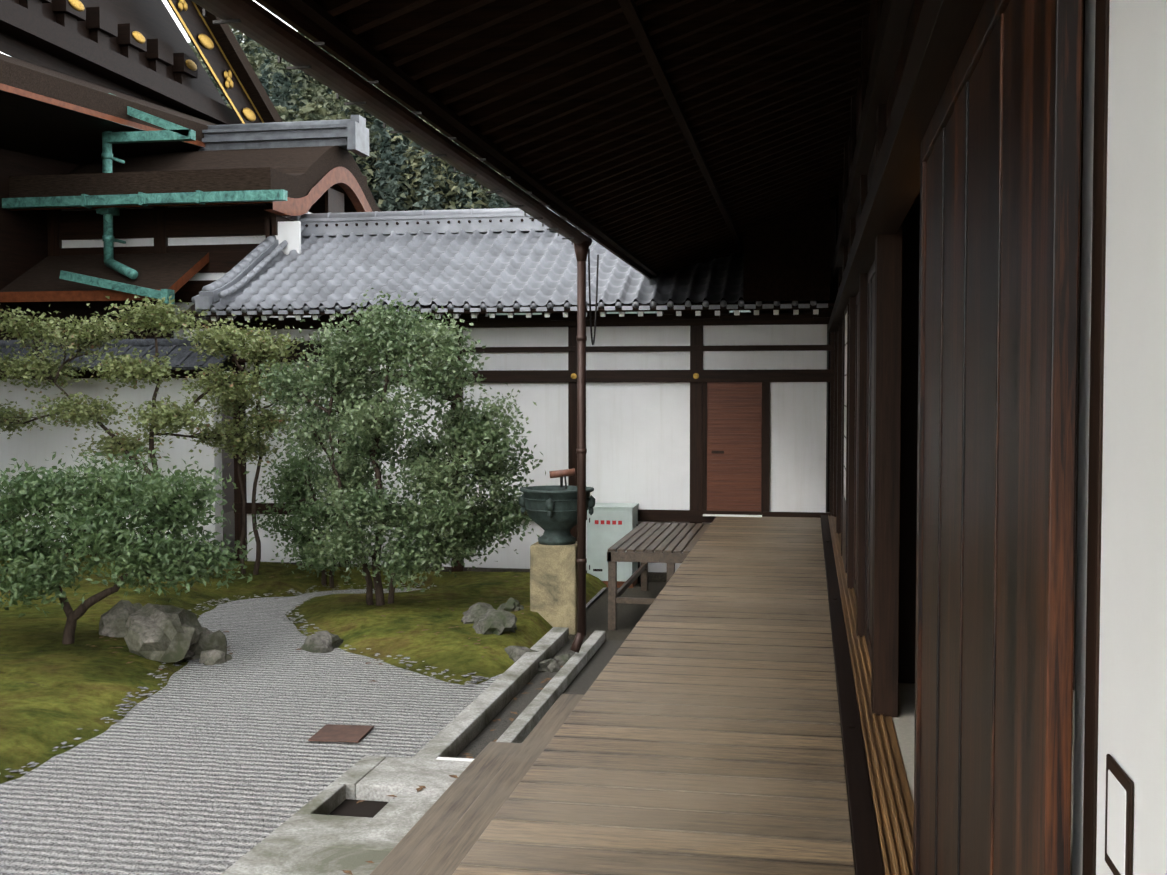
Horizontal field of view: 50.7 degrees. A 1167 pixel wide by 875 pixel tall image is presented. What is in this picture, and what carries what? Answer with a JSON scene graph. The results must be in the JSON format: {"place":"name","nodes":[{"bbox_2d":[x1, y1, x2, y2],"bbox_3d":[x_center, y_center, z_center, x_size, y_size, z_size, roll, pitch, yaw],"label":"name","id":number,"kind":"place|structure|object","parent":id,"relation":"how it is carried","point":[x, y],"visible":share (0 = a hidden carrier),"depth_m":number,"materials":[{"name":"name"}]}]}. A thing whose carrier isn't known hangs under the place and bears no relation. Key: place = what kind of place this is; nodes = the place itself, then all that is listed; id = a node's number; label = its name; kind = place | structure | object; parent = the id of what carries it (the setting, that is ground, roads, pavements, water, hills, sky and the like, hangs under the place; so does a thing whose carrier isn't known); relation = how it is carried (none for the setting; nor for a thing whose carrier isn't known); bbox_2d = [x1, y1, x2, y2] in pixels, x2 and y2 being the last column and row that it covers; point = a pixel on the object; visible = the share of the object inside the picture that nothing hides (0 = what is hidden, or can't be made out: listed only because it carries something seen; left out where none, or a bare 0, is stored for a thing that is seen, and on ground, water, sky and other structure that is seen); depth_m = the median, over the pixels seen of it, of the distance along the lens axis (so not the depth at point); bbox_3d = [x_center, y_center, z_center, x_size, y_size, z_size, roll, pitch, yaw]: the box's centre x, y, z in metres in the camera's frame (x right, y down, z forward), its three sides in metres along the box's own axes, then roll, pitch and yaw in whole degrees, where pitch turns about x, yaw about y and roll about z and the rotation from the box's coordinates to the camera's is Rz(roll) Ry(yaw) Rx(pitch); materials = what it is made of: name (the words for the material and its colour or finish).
{"place":"outdoors","nodes":[
{"label":"outdoors","id":0,"kind":"place"},
{"bbox_2d":[0,0,295,55],"label":"sky","id":1,"kind":"structure","parent":0,"point":[165,2],"materials":[{"name":"white"}]},
{"bbox_2d":[115,122,750,315],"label":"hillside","id":2,"kind":"structure","parent":0,"point":[541,313],"depth_m":100.35,"materials":[{"name":"green plant"}]},
{"bbox_2d":[182,24,542,211],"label":"hillside trees","id":3,"kind":"object","parent":2,"relation":"on","point":[400,171],"visible":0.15,"depth_m":102.81,"materials":[{"name":"green plant"}]},
{"bbox_2d":[223,511,666,640],"bbox_3d":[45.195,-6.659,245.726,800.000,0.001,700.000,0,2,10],"label":"ground","id":4,"kind":"structure","parent":0,"point":[629,616],"depth_m":14.09,"materials":[{"name":"soil"}]},
{"bbox_2d":[0,338,238,558],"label":"garden wall","id":5,"kind":"structure","parent":4,"relation":"on","point":[35,447],"depth_m":16.94,"materials":[{"name":"paint"}]},
{"bbox_2d":[0,0,366,512],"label":"hall","id":6,"kind":"structure","parent":4,"relation":"on","point":[67,67],"depth_m":19.89,"materials":[{"name":"brown wood"}]},
{"bbox_2d":[0,252,208,339],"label":"pent roof","id":7,"kind":"structure","parent":6,"relation":"attached to","point":[40,286],"depth_m":18.41,"materials":[{"name":"brown wood"}]},
{"bbox_2d":[9,115,381,376],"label":"temple building","id":8,"kind":"structure","parent":6,"relation":"attached to","point":[309,167],"depth_m":18.99,"materials":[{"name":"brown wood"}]},
{"bbox_2d":[2,93,286,303],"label":"gutter pipes","id":9,"kind":"object","parent":8,"relation":"on","point":[173,132],"visible":0.81,"depth_m":17.97,"materials":[{"name":"teal metal"}]},
{"bbox_2d":[0,588,605,874],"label":"raked gravel","id":10,"kind":"structure","parent":4,"relation":"on","point":[195,767],"depth_m":8.32,"materials":[{"name":"grey gravel"}]},
{"bbox_2d":[0,582,488,776],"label":"edging stones","id":11,"kind":"object","parent":10,"relation":"on","point":[474,679],"visible":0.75,"depth_m":10.53,"materials":[{"name":"grey stone"}]},
{"bbox_2d":[87,576,562,874],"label":"pebbles","id":12,"kind":"object","parent":10,"relation":"on","point":[419,789],"visible":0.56,"depth_m":10.40,"materials":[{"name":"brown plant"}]},
{"bbox_2d":[308,724,373,742],"bbox_3d":[-1.723,2.108,8.780,0.360,0.012,0.400,0,2,6],"label":"iron plate","id":13,"kind":"object","parent":10,"relation":"on","point":[342,733],"visible":0.92,"depth_m":8.75,"materials":[{"name":"brown metal"}]},
{"bbox_2d":[0,554,606,783],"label":"moss mounds","id":14,"kind":"object","parent":4,"relation":"on","point":[55,691],"visible":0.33,"depth_m":11.58,"materials":[{"name":"green plant"}]},
{"bbox_2d":[0,434,254,643],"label":"broadleaf","id":15,"kind":"object","parent":14,"relation":"on","point":[116,496],"visible":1,"depth_m":10.89,"materials":[{"name":"green plant"}]},
{"bbox_2d":[0,295,290,533],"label":"pine tree","id":16,"kind":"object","parent":14,"relation":"on","point":[157,316],"depth_m":14.89,"materials":[{"name":"green plant"}]},
{"bbox_2d":[202,319,322,574],"bbox_3d":[-4.055,0.193,15.431,2.006,3.327,1.170,1,2,27],"label":"slim maple","id":17,"kind":"object","parent":14,"relation":"on","point":[239,404],"visible":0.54,"depth_m":15.33,"materials":[{"name":"green plant"}]},
{"bbox_2d":[249,437,388,587],"bbox_3d":[-3.421,0.914,15.303,1.853,1.899,1.708,0,2,10],"label":"island shrub","id":18,"kind":"object","parent":14,"relation":"on","point":[296,494],"visible":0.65,"depth_m":15.16,"materials":[{"name":"green plant"}]},
{"bbox_2d":[246,288,545,605],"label":"evergreen","id":19,"kind":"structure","parent":14,"relation":"on","point":[387,339],"depth_m":12.96,"materials":[{"name":"green plant"}]},
{"bbox_2d":[530,541,576,634],"bbox_3d":[-0.275,1.549,12.787,0.480,0.910,0.440,0,2,10],"label":"stone pedestal","id":20,"kind":"object","parent":14,"relation":"on","point":[553,585],"visible":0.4,"depth_m":12.57,"materials":[{"name":"beige stone"}]},
{"bbox_2d":[519,468,594,544],"bbox_3d":[-0.275,0.711,12.755,0.765,0.767,0.765,2,3,42],"label":"water basin","id":21,"kind":"object","parent":20,"relation":"on","point":[551,511],"visible":0.92,"depth_m":12.57,"materials":[{"name":"green metal"}]},
{"bbox_2d":[99,597,572,672],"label":"garden rocks","id":22,"kind":"object","parent":4,"relation":"on","point":[162,633],"visible":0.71,"depth_m":11.22,"materials":[{"name":"grey stone"}]},
{"bbox_2d":[221,627,623,874],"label":"stone gutter","id":23,"kind":"object","parent":4,"relation":"on","point":[334,828],"visible":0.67,"depth_m":7.43,"materials":[{"name":"stone"}]},
{"bbox_2d":[370,694,583,874],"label":"veranda steps","id":24,"kind":"structure","parent":4,"relation":"on","point":[444,833],"depth_m":5.82,"materials":[{"name":"brown wood"}]},
{"bbox_2d":[183,282,837,581],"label":"corridor building","id":25,"kind":"structure","parent":4,"relation":"on","point":[703,415],"depth_m":16.02,"materials":[{"name":"white paint"}]},
{"bbox_2d":[205,228,826,309],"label":"corridor roof tiles","id":26,"kind":"object","parent":25,"relation":"attached to","point":[490,268],"visible":0.6,"depth_m":16.49,"materials":[{"name":"grey tile"}]},
{"bbox_2d":[587,503,639,587],"bbox_3d":[0.394,1.378,15.847,0.636,1.025,0.550,0,2,10],"label":"hydrant cabinet","id":27,"kind":"object","parent":4,"relation":"on","point":[609,525],"visible":0.6,"depth_m":15.60,"materials":[{"name":"white metal"}]},
{"bbox_2d":[452,516,854,874],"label":"veranda floor","id":28,"kind":"structure","parent":4,"relation":"on","point":[698,732],"depth_m":5.58,"materials":[{"name":"brown wood"}]},
{"bbox_2d":[607,522,710,629],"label":"slatted platform","id":29,"kind":"structure","parent":4,"relation":"on","point":[668,543],"depth_m":12.96,"materials":[{"name":"brown wood"}]},
{"bbox_2d":[821,0,1166,874],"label":"hall wall","id":30,"kind":"structure","parent":4,"relation":"on","point":[993,526],"depth_m":2.21,"materials":[{"name":"brown wood"}]},
{"bbox_2d":[191,0,598,652],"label":"gutter and downpipe","id":31,"kind":"object","parent":30,"relation":"attached to","point":[267,30],"visible":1,"depth_m":6.54,"materials":[{"name":"brown metal"}]},
{"bbox_2d":[255,0,871,278],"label":"hall eaves","id":32,"kind":"object","parent":30,"relation":"attached to","point":[649,138],"visible":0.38,"depth_m":7.70,"materials":[{"name":"brown wood"}]},
{"bbox_2d":[192,207,827,327],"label":"roof ridge tiles","id":33,"kind":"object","parent":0,"point":[252,263],"depth_m":18.12,"materials":[{"name":"grey tile"}]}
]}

